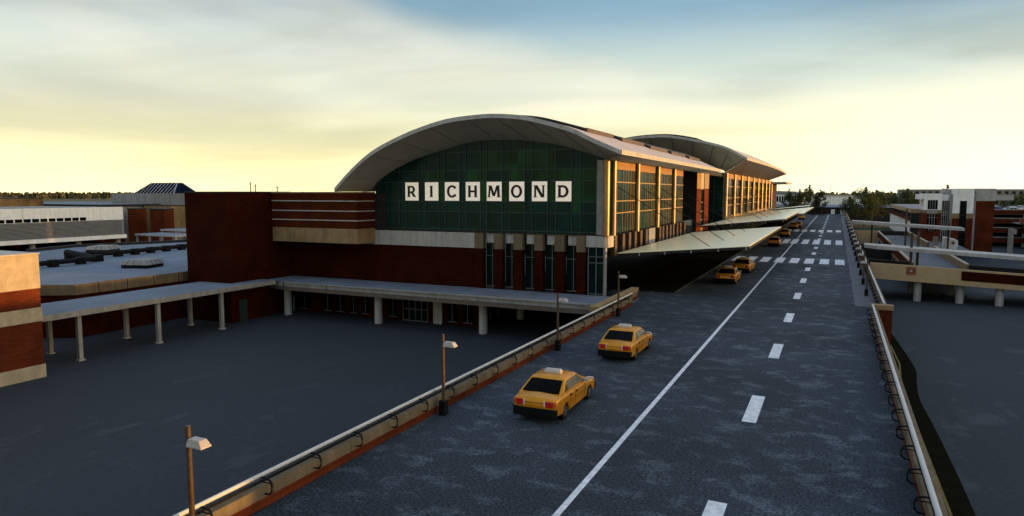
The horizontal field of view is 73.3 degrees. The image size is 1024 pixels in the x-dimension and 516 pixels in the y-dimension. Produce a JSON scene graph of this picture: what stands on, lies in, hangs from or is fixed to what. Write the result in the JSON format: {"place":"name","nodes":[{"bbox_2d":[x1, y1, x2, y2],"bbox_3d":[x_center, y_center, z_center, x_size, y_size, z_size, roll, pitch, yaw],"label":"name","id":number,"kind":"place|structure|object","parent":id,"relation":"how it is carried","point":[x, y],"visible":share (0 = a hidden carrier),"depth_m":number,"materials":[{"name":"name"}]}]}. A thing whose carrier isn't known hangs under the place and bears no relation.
{"place":"outdoors","nodes":[
{"label":"outdoors","id":0,"kind":"place"},
{"bbox_2d":[0,250,46,386],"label":"corner building","id":1,"kind":"structure","parent":0,"point":[21,344],"depth_m":48.29,"materials":[{"name":"brick"}]},
{"bbox_2d":[25,240,293,337],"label":"flat roof building","id":2,"kind":"structure","parent":0,"point":[106,276],"depth_m":69.80,"materials":[{"name":"concrete"}]},
{"bbox_2d":[39,254,103,267],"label":"roof duct","id":3,"kind":"object","parent":2,"relation":"on","point":[51,263],"visible":0.74,"depth_m":79.30,"materials":[{"name":"black metal"}]},
{"bbox_2d":[64,250,100,261],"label":"roof duct","id":4,"kind":"object","parent":2,"relation":"on","point":[70,253],"visible":0.55,"depth_m":85.15,"materials":[{"name":"black metal"}]},
{"bbox_2d":[84,245,121,251],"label":"roof skylight","id":5,"kind":"object","parent":2,"relation":"on","point":[102,248],"visible":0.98,"depth_m":96.41,"materials":[{"name":"white metal"}]},
{"bbox_2d":[64,244,186,258],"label":"roof duct","id":6,"kind":"object","parent":2,"relation":"on","point":[133,251],"visible":0.67,"depth_m":93.20,"materials":[{"name":"black metal"}]},
{"bbox_2d":[118,258,165,268],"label":"roof skylight","id":7,"kind":"object","parent":2,"relation":"on","point":[144,263],"visible":1,"depth_m":76.35,"materials":[{"name":"white metal"}]},
{"bbox_2d":[43,194,838,201],"bbox_3d":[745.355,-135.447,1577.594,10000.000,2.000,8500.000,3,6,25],"label":"ground","id":8,"kind":"structure","parent":0,"point":[73,200],"depth_m":1173.47,"materials":[{"name":"green plant"}]},
{"bbox_2d":[0,191,375,198],"bbox_3d":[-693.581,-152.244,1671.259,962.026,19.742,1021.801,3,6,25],"label":"woods","id":9,"kind":"object","parent":8,"relation":"on","point":[75,195],"visible":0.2,"depth_m":1465.83,"materials":[{"name":"green plant"}]},
{"bbox_2d":[776,191,797,203],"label":"hangar shed","id":10,"kind":"structure","parent":8,"relation":"on","point":[780,195],"depth_m":320.65,"materials":[{"name":"white paint"}]},
{"bbox_2d":[779,189,796,209],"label":"tree","id":11,"kind":"object","parent":8,"relation":"on","point":[788,196],"visible":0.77,"depth_m":294.00,"materials":[{"name":"green plant"}]},
{"bbox_2d":[791,189,808,208],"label":"tree","id":12,"kind":"object","parent":8,"relation":"on","point":[799,194],"visible":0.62,"depth_m":294.86,"materials":[{"name":"green plant"}]},
{"bbox_2d":[797,185,819,214],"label":"tree","id":13,"kind":"object","parent":8,"relation":"on","point":[808,197],"visible":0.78,"depth_m":290.67,"materials":[{"name":"green plant"}]},
{"bbox_2d":[811,189,828,214],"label":"tree","id":14,"kind":"object","parent":8,"relation":"on","point":[819,197],"visible":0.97,"depth_m":288.15,"materials":[{"name":"green plant"}]},
{"bbox_2d":[776,204,892,221],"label":"building","id":15,"kind":"structure","parent":8,"relation":"on","point":[832,209],"depth_m":300.40,"materials":[{"name":"white paint"}]},
{"bbox_2d":[801,191,896,197],"bbox_3d":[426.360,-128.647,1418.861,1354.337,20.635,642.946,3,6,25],"label":"woods","id":16,"kind":"object","parent":8,"relation":"on","point":[887,194],"visible":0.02,"depth_m":1277.98,"materials":[{"name":"green plant"}]},
{"bbox_2d":[817,193,896,204],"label":"woods","id":17,"kind":"object","parent":8,"relation":"on","point":[890,196],"visible":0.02,"depth_m":740.91,"materials":[{"name":"green plant"}]},
{"bbox_2d":[897,189,1023,199],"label":"terminal","id":18,"kind":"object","parent":8,"relation":"on","point":[1004,191],"visible":0.2,"depth_m":597.92,"materials":[{"name":"concrete"}]},
{"bbox_2d":[924,192,1023,207],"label":"woods","id":19,"kind":"object","parent":8,"relation":"on","point":[1007,203],"visible":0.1,"depth_m":463.91,"materials":[{"name":"green plant"}]},
{"bbox_2d":[0,233,1023,515],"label":"forecourt","id":20,"kind":"structure","parent":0,"point":[100,431],"depth_m":45.98,"materials":[{"name":"grey asphalt"}]},
{"bbox_2d":[0,206,126,251],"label":"white concourse","id":21,"kind":"structure","parent":20,"relation":"on","point":[22,228],"depth_m":113.31,"materials":[{"name":"paint"}]},
{"bbox_2d":[0,197,43,206],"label":"rooftop unit","id":22,"kind":"object","parent":21,"relation":"on","point":[10,202],"visible":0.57,"depth_m":147.18,"materials":[{"name":"beige metal"}]},
{"bbox_2d":[43,201,160,241],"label":"flat roof building","id":23,"kind":"structure","parent":20,"relation":"on","point":[125,206],"depth_m":152.31,"materials":[{"name":"concrete"}]},
{"bbox_2d":[127,208,147,241],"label":"brick cube","id":24,"kind":"object","parent":20,"relation":"on","point":[137,220],"visible":0.82,"depth_m":149.44,"materials":[{"name":"brick"}]},
{"bbox_2d":[111,183,194,204],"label":"concrete block","id":25,"kind":"structure","parent":20,"relation":"on","point":[163,193],"depth_m":161.80,"materials":[{"name":"beige concrete"}]},
{"bbox_2d":[41,279,275,360],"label":"covered walkway","id":26,"kind":"structure","parent":20,"relation":"on","point":[78,308],"depth_m":60.74,"materials":[{"name":"concrete"}]},
{"bbox_2d":[135,232,185,241],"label":"framed shelter","id":27,"kind":"object","parent":20,"relation":"on","point":[161,235],"visible":0.4,"depth_m":127.73,"materials":[{"name":"white metal"}]},
{"bbox_2d":[149,208,174,240],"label":"brick cube","id":28,"kind":"object","parent":20,"relation":"on","point":[161,218],"visible":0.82,"depth_m":146.01,"materials":[{"name":"brick"}]},
{"bbox_2d":[143,205,185,240],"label":"tan block","id":29,"kind":"structure","parent":20,"relation":"on","point":[179,217],"depth_m":153.56,"materials":[{"name":"concrete"}]},
{"bbox_2d":[160,228,185,239],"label":"framed shelter","id":30,"kind":"object","parent":20,"relation":"on","point":[177,229],"visible":0.12,"depth_m":134.94,"materials":[{"name":"white metal"}]},
{"bbox_2d":[184,191,293,322],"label":"brick block","id":31,"kind":"structure","parent":20,"relation":"on","point":[229,237],"depth_m":71.54,"materials":[{"name":"brick"}]},
{"bbox_2d":[239,299,247,321],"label":"door","id":32,"kind":"structure","parent":31,"relation":"in","point":[243,310],"depth_m":71.56,"materials":[{"name":"green metal"}]},
{"bbox_2d":[268,275,639,333],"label":"entrance canopy","id":33,"kind":"object","parent":20,"relation":"on","point":[484,298],"visible":0.75,"depth_m":65.73,"materials":[{"name":"concrete"}]},
{"bbox_2d":[589,287,638,314],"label":"parapet wall","id":34,"kind":"structure","parent":33,"relation":"on","point":[606,301],"depth_m":54.59,"materials":[{"name":"concrete"}]},
{"bbox_2d":[292,114,783,327],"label":"terminal hall","id":35,"kind":"structure","parent":20,"relation":"on","point":[536,189],"depth_m":67.80,"materials":[{"name":"metal"}]},
{"bbox_2d":[299,291,310,308],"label":"window","id":36,"kind":"structure","parent":35,"relation":"in","point":[304,297],"depth_m":77.35,"materials":[{"name":"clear glass"}]},
{"bbox_2d":[324,293,332,310],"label":"window","id":37,"kind":"structure","parent":35,"relation":"in","point":[327,297],"depth_m":75.95,"materials":[{"name":"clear glass"}]},
{"bbox_2d":[271,192,386,243],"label":"banded wing","id":38,"kind":"structure","parent":35,"relation":"attached to","point":[342,217],"depth_m":71.97,"materials":[{"name":"brown brick"}]},
{"bbox_2d":[336,294,344,311],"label":"window","id":39,"kind":"structure","parent":35,"relation":"in","point":[340,298],"depth_m":75.19,"materials":[{"name":"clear glass"}]},
{"bbox_2d":[350,295,357,312],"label":"window","id":40,"kind":"structure","parent":35,"relation":"in","point":[353,299],"depth_m":74.46,"materials":[{"name":"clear glass"}]},
{"bbox_2d":[362,296,369,314],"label":"window","id":41,"kind":"structure","parent":35,"relation":"in","point":[365,300],"depth_m":73.77,"materials":[{"name":"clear glass"}]},
{"bbox_2d":[389,298,397,316],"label":"window","id":42,"kind":"structure","parent":35,"relation":"in","point":[393,307],"depth_m":72.27,"materials":[{"name":"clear glass"}]},
{"bbox_2d":[403,300,428,322],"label":"entrance door","id":43,"kind":"structure","parent":35,"relation":"in","point":[417,311],"depth_m":71.08,"materials":[{"name":"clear glass"}]},
{"bbox_2d":[448,303,456,322],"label":"window","id":44,"kind":"structure","parent":35,"relation":"in","point":[452,308],"depth_m":69.25,"materials":[{"name":"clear glass"}]},
{"bbox_2d":[463,304,472,323],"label":"window","id":45,"kind":"structure","parent":35,"relation":"in","point":[467,309],"depth_m":68.48,"materials":[{"name":"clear glass"}]},
{"bbox_2d":[486,233,493,285],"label":"window","id":46,"kind":"structure","parent":35,"relation":"in","point":[490,236],"depth_m":67.65,"materials":[{"name":"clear glass"}]},
{"bbox_2d":[505,233,513,287],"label":"window","id":47,"kind":"structure","parent":35,"relation":"in","point":[509,256],"depth_m":66.76,"materials":[{"name":"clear glass"}]},
{"bbox_2d":[525,234,533,288],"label":"window","id":48,"kind":"structure","parent":35,"relation":"in","point":[529,247],"depth_m":65.87,"materials":[{"name":"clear glass"}]},
{"bbox_2d":[545,235,554,289],"bbox_3d":[3.662,0.425,64.812,1.160,5.260,0.400,3,6,25],"label":"window","id":49,"kind":"structure","parent":35,"relation":"in","point":[550,252],"depth_m":64.98,"materials":[{"name":"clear glass"}]},
{"bbox_2d":[566,235,576,291],"bbox_3d":[5.585,0.510,63.911,1.210,5.260,0.400,3,6,25],"label":"window","id":50,"kind":"structure","parent":35,"relation":"in","point":[571,247],"depth_m":64.08,"materials":[{"name":"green glass"}]},
{"bbox_2d":[588,247,607,294],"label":"window","id":51,"kind":"structure","parent":35,"relation":"in","point":[595,255],"depth_m":62.58,"materials":[{"name":"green glass"}]},
{"bbox_2d":[616,161,634,232],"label":"curtain window","id":52,"kind":"structure","parent":35,"relation":"in","point":[625,211],"depth_m":68.03,"materials":[{"name":"green glass"}]},
{"bbox_2d":[639,164,655,227],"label":"curtain window","id":53,"kind":"structure","parent":35,"relation":"in","point":[647,179],"depth_m":75.81,"materials":[{"name":"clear glass"}]},
{"bbox_2d":[659,167,671,224],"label":"curtain window","id":54,"kind":"structure","parent":35,"relation":"in","point":[665,180],"depth_m":83.91,"materials":[{"name":"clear glass"}]},
{"bbox_2d":[675,169,682,221],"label":"curtain window","id":55,"kind":"structure","parent":35,"relation":"in","point":[679,173],"depth_m":91.22,"materials":[{"name":"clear glass"}]},
{"bbox_2d":[700,173,703,231],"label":"stair window","id":56,"kind":"structure","parent":35,"relation":"in","point":[702,177],"depth_m":106.92,"materials":[{"name":"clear glass"}]},
{"bbox_2d":[617,187,798,292],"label":"canopy","id":57,"kind":"structure","parent":35,"relation":"attached to","point":[726,240],"depth_m":71.05,"materials":[{"name":"white metal"}]},
{"bbox_2d":[250,214,922,515],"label":"road deck","id":58,"kind":"structure","parent":20,"relation":"on","point":[819,437],"depth_m":27.02,"materials":[{"name":"asphalt"}]},
{"bbox_2d":[185,425,211,515],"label":"street lamp","id":59,"kind":"object","parent":58,"relation":"on","point":[197,443],"visible":1,"depth_m":17.42,"materials":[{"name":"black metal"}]},
{"bbox_2d":[439,334,457,415],"bbox_3d":[-2.665,4.893,28.704,0.770,3.430,0.330,3,6,25],"label":"street lamp","id":60,"kind":"object","parent":58,"relation":"on","point":[443,406],"visible":1,"depth_m":28.74,"materials":[{"name":"metal"}]},
{"bbox_2d":[513,367,595,419],"bbox_3d":[1.952,5.617,30.075,2.396,1.798,5.124,3,6,25],"label":"taxi","id":61,"kind":"object","parent":58,"relation":"on","point":[551,393],"visible":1,"depth_m":28.54,"materials":[{"name":"yellow metal"}]},
{"bbox_2d":[554,293,568,350],"bbox_3d":[2.914,3.773,40.503,0.770,3.430,0.330,3,6,25],"label":"street lamp","id":62,"kind":"object","parent":58,"relation":"on","point":[557,344],"visible":1,"depth_m":40.56,"materials":[{"name":"metal"}]},
{"bbox_2d":[616,271,626,316],"bbox_3d":[8.238,2.704,51.762,0.770,3.430,0.330,3,6,25],"label":"street lamp","id":63,"kind":"object","parent":58,"relation":"on","point":[618,311],"visible":1,"depth_m":51.80,"materials":[{"name":"metal"}]},
{"bbox_2d":[598,323,652,359],"bbox_3d":[6.683,4.662,40.126,2.396,1.798,5.124,3,6,25],"label":"taxi","id":64,"kind":"object","parent":58,"relation":"on","point":[626,341],"visible":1,"depth_m":38.49,"materials":[{"name":"yellow metal"}]},
{"bbox_2d":[552,215,817,515],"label":"solid lane line","id":65,"kind":"object","parent":58,"relation":"on","point":[579,488],"visible":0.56,"depth_m":27.83,"materials":[{"name":"white paint"}]},
{"bbox_2d":[715,265,741,283],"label":"taxi","id":66,"kind":"object","parent":58,"relation":"on","point":[729,273],"visible":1,"depth_m":70.24,"materials":[{"name":"yellow metal"}]},
{"bbox_2d":[732,257,754,272],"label":"taxi","id":67,"kind":"object","parent":58,"relation":"on","point":[745,264],"visible":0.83,"depth_m":79.98,"materials":[{"name":"yellow metal"}]},
{"bbox_2d":[702,216,828,515],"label":"dashed lane line","id":68,"kind":"object","parent":58,"relation":"on","point":[751,415],"visible":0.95,"depth_m":29.90,"materials":[{"name":"white paint"}]},
{"bbox_2d":[768,236,781,246],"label":"taxi","id":69,"kind":"object","parent":58,"relation":"on","point":[775,240],"visible":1,"depth_m":119.18,"materials":[{"name":"yellow metal"}]},
{"bbox_2d":[779,228,790,236],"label":"taxi","id":70,"kind":"object","parent":58,"relation":"on","point":[786,232],"visible":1,"depth_m":144.88,"materials":[{"name":"yellow metal"}]},
{"bbox_2d":[732,256,844,264],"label":"crosswalk","id":71,"kind":"structure","parent":58,"relation":"on","point":[806,261],"depth_m":94.66,"materials":[{"name":"white paint"}]},
{"bbox_2d":[782,239,842,244],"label":"crosswalk","id":72,"kind":"structure","parent":58,"relation":"on","point":[826,242],"depth_m":131.49,"materials":[{"name":"white paint"}]},
{"bbox_2d":[855,230,877,243],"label":"access bridge","id":73,"kind":"structure","parent":20,"relation":"on","point":[864,236],"depth_m":169.52,"materials":[{"name":"concrete"}]},
{"bbox_2d":[860,244,891,259],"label":"access bridge","id":74,"kind":"structure","parent":20,"relation":"on","point":[870,253],"depth_m":124.15,"materials":[{"name":"grey concrete"}]},
{"bbox_2d":[889,204,919,230],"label":"ramp structure","id":75,"kind":"object","parent":20,"relation":"on","point":[898,215],"visible":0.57,"depth_m":214.45,"materials":[{"name":"concrete"}]},
{"bbox_2d":[877,231,970,285],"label":"plaza deck","id":76,"kind":"structure","parent":20,"relation":"on","point":[939,260],"depth_m":115.12,"materials":[{"name":"concrete"}]},
{"bbox_2d":[851,209,964,248],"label":"bridge canopy","id":77,"kind":"object","parent":76,"relation":"on","point":[906,225],"visible":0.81,"depth_m":125.30,"materials":[{"name":"metal"}]},
{"bbox_2d":[891,333,975,515],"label":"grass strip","id":78,"kind":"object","parent":20,"relation":"on","point":[958,501],"visible":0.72,"depth_m":36.16,"materials":[{"name":"concrete"}]},
{"bbox_2d":[870,303,893,346],"bbox_3d":[27.613,5.960,51.586,1.540,4.980,0.670,3,6,25],"label":"parapet return","id":79,"kind":"object","parent":78,"relation":"on","point":[885,311],"visible":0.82,"depth_m":51.08,"materials":[{"name":"brick"}]},
{"bbox_2d":[891,345,952,515],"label":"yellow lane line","id":80,"kind":"object","parent":78,"relation":"on","point":[944,498],"visible":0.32,"depth_m":31.98,"materials":[{"name":"paint"}]},
{"bbox_2d":[915,189,1013,256],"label":"stair tower","id":81,"kind":"structure","parent":20,"relation":"on","point":[971,211],"depth_m":143.17,"materials":[{"name":"brick"}]},
{"bbox_2d":[926,214,936,230],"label":"window","id":82,"kind":"structure","parent":81,"relation":"in","point":[931,218],"depth_m":145.86,"materials":[{"name":"black glass"}]},
{"bbox_2d":[928,200,937,208],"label":"window","id":83,"kind":"structure","parent":81,"relation":"in","point":[932,204],"depth_m":145.50,"materials":[{"name":"black glass"}]},
{"bbox_2d":[940,201,948,240],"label":"window","id":84,"kind":"structure","parent":81,"relation":"in","point":[944,213],"depth_m":146.07,"materials":[{"name":"grey glass"}]},
{"bbox_2d":[1007,228,1016,253],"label":"gate pillar","id":85,"kind":"structure","parent":20,"relation":"on","point":[1011,232],"depth_m":148.26,"materials":[{"name":"concrete"}]},
{"bbox_2d":[0,0,1023,194],"label":"sky","id":86,"kind":"structure","parent":0,"point":[112,96],"materials":[{"name":"blue"}]},
{"bbox_2d":[587,216,797,292],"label":"terminal pavement","id":87,"kind":"structure","parent":0,"point":[673,277],"depth_m":80.48,"materials":[{"name":"concrete"}]},
{"bbox_2d":[605,134,791,229],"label":"terminal hall","id":88,"kind":"structure","parent":87,"relation":"on","point":[738,180],"depth_m":128.03,"materials":[{"name":"concrete"}]},
{"bbox_2d":[727,174,733,215],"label":"curtain window","id":89,"kind":"structure","parent":88,"relation":"in","point":[730,176],"depth_m":134.73,"materials":[{"name":"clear glass"}]},
{"bbox_2d":[735,175,740,213],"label":"curtain window","id":90,"kind":"structure","parent":88,"relation":"in","point":[738,177],"depth_m":144.85,"materials":[{"name":"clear glass"}]},
{"bbox_2d":[742,176,746,211],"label":"curtain window","id":91,"kind":"structure","parent":88,"relation":"in","point":[744,178],"depth_m":155.19,"materials":[{"name":"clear glass"}]},
{"bbox_2d":[700,189,798,227],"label":"entrance canopy","id":92,"kind":"object","parent":88,"relation":"attached to","point":[771,217],"visible":1,"depth_m":109.03,"materials":[{"name":"metal"}]},
{"bbox_2d":[748,177,752,210],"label":"curtain window","id":93,"kind":"structure","parent":88,"relation":"in","point":[750,179],"depth_m":165.86,"materials":[{"name":"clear glass"}]},
{"bbox_2d":[754,178,757,209],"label":"curtain window","id":94,"kind":"structure","parent":88,"relation":"in","point":[756,180],"depth_m":176.15,"materials":[{"name":"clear glass"}]},
{"bbox_2d":[746,191,813,215],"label":"entrance canopy","id":95,"kind":"object","parent":88,"relation":"attached to","point":[802,211],"visible":0.62,"depth_m":168.67,"materials":[{"name":"metal"}]},
{"bbox_2d":[803,195,862,204],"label":"terminal","id":96,"kind":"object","parent":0,"point":[836,199],"depth_m":559.19,"materials":[{"name":"white paint"}]},
{"bbox_2d":[841,214,876,306],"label":"pavement","id":97,"kind":"structure","parent":0,"point":[860,298],"depth_m":75.52,"materials":[{"name":"grey concrete"}]},
{"bbox_2d":[858,251,864,284],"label":"street lamp","id":98,"kind":"object","parent":97,"relation":"on","point":[863,278],"visible":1,"depth_m":69.68,"materials":[{"name":"metal"}]},
{"bbox_2d":[860,258,868,295],"bbox_3d":[31.773,1.694,62.075,0.770,3.430,0.330,3,6,25],"label":"street lamp","id":99,"kind":"object","parent":97,"relation":"on","point":[866,289],"visible":1,"depth_m":61.94,"materials":[{"name":"metal"}]},
{"bbox_2d":[852,223,892,230],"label":"lawn","id":100,"kind":"structure","parent":0,"point":[868,227],"depth_m":263.28,"materials":[{"name":"green plant"}]},
{"bbox_2d":[838,196,860,217],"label":"tree","id":101,"kind":"object","parent":100,"relation":"on","point":[845,207],"visible":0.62,"depth_m":282.82,"materials":[{"name":"green plant"}]},
{"bbox_2d":[846,187,879,226],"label":"tree","id":102,"kind":"object","parent":100,"relation":"on","point":[865,200],"visible":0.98,"depth_m":265.86,"materials":[{"name":"green plant"}]},
{"bbox_2d":[863,190,889,225],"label":"tree","id":103,"kind":"object","parent":100,"relation":"on","point":[880,198],"visible":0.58,"depth_m":271.91,"materials":[{"name":"green plant"}]},
{"bbox_2d":[896,188,919,203],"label":"tree","id":104,"kind":"object","parent":100,"relation":"on","point":[909,197],"visible":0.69,"depth_m":298.57,"materials":[{"name":"green plant"}]},
{"bbox_2d":[869,259,1023,306],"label":"access bridge","id":105,"kind":"structure","parent":0,"point":[999,279],"depth_m":82.76,"materials":[{"name":"concrete"}]},
{"bbox_2d":[942,237,957,248],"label":"ticket kiosk","id":106,"kind":"object","parent":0,"point":[953,243],"visible":0.96,"depth_m":126.08,"materials":[{"name":"white paint"}]},
{"bbox_2d":[992,209,1023,246],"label":"parking garage","id":107,"kind":"structure","parent":0,"point":[1005,220],"depth_m":169.72,"materials":[{"name":"brick"}]},
{"bbox_2d":[864,232,1023,265],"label":"bridge canopy","id":108,"kind":"object","parent":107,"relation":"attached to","point":[911,248],"visible":0.82,"depth_m":85.66,"materials":[{"name":"metal"}]},
{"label":"deck girder","id":109,"kind":"object","parent":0,"visible":0},
{"bbox_2d":[173,293,632,515],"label":"parapet wall","id":110,"kind":"structure","parent":109,"relation":"on","point":[253,498],"depth_m":24.99,"materials":[{"name":"concrete"}]},
{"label":"deck girder","id":111,"kind":"object","parent":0,"visible":0},
{"bbox_2d":[850,229,886,303],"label":"parapet wall","id":112,"kind":"structure","parent":111,"relation":"on","point":[876,291],"depth_m":64.26,"materials":[{"name":"concrete"}]},
{"bbox_2d":[866,304,948,515],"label":"parapet wall","id":113,"kind":"structure","parent":111,"relation":"on","point":[929,496],"depth_m":24.69,"materials":[{"name":"metal"}]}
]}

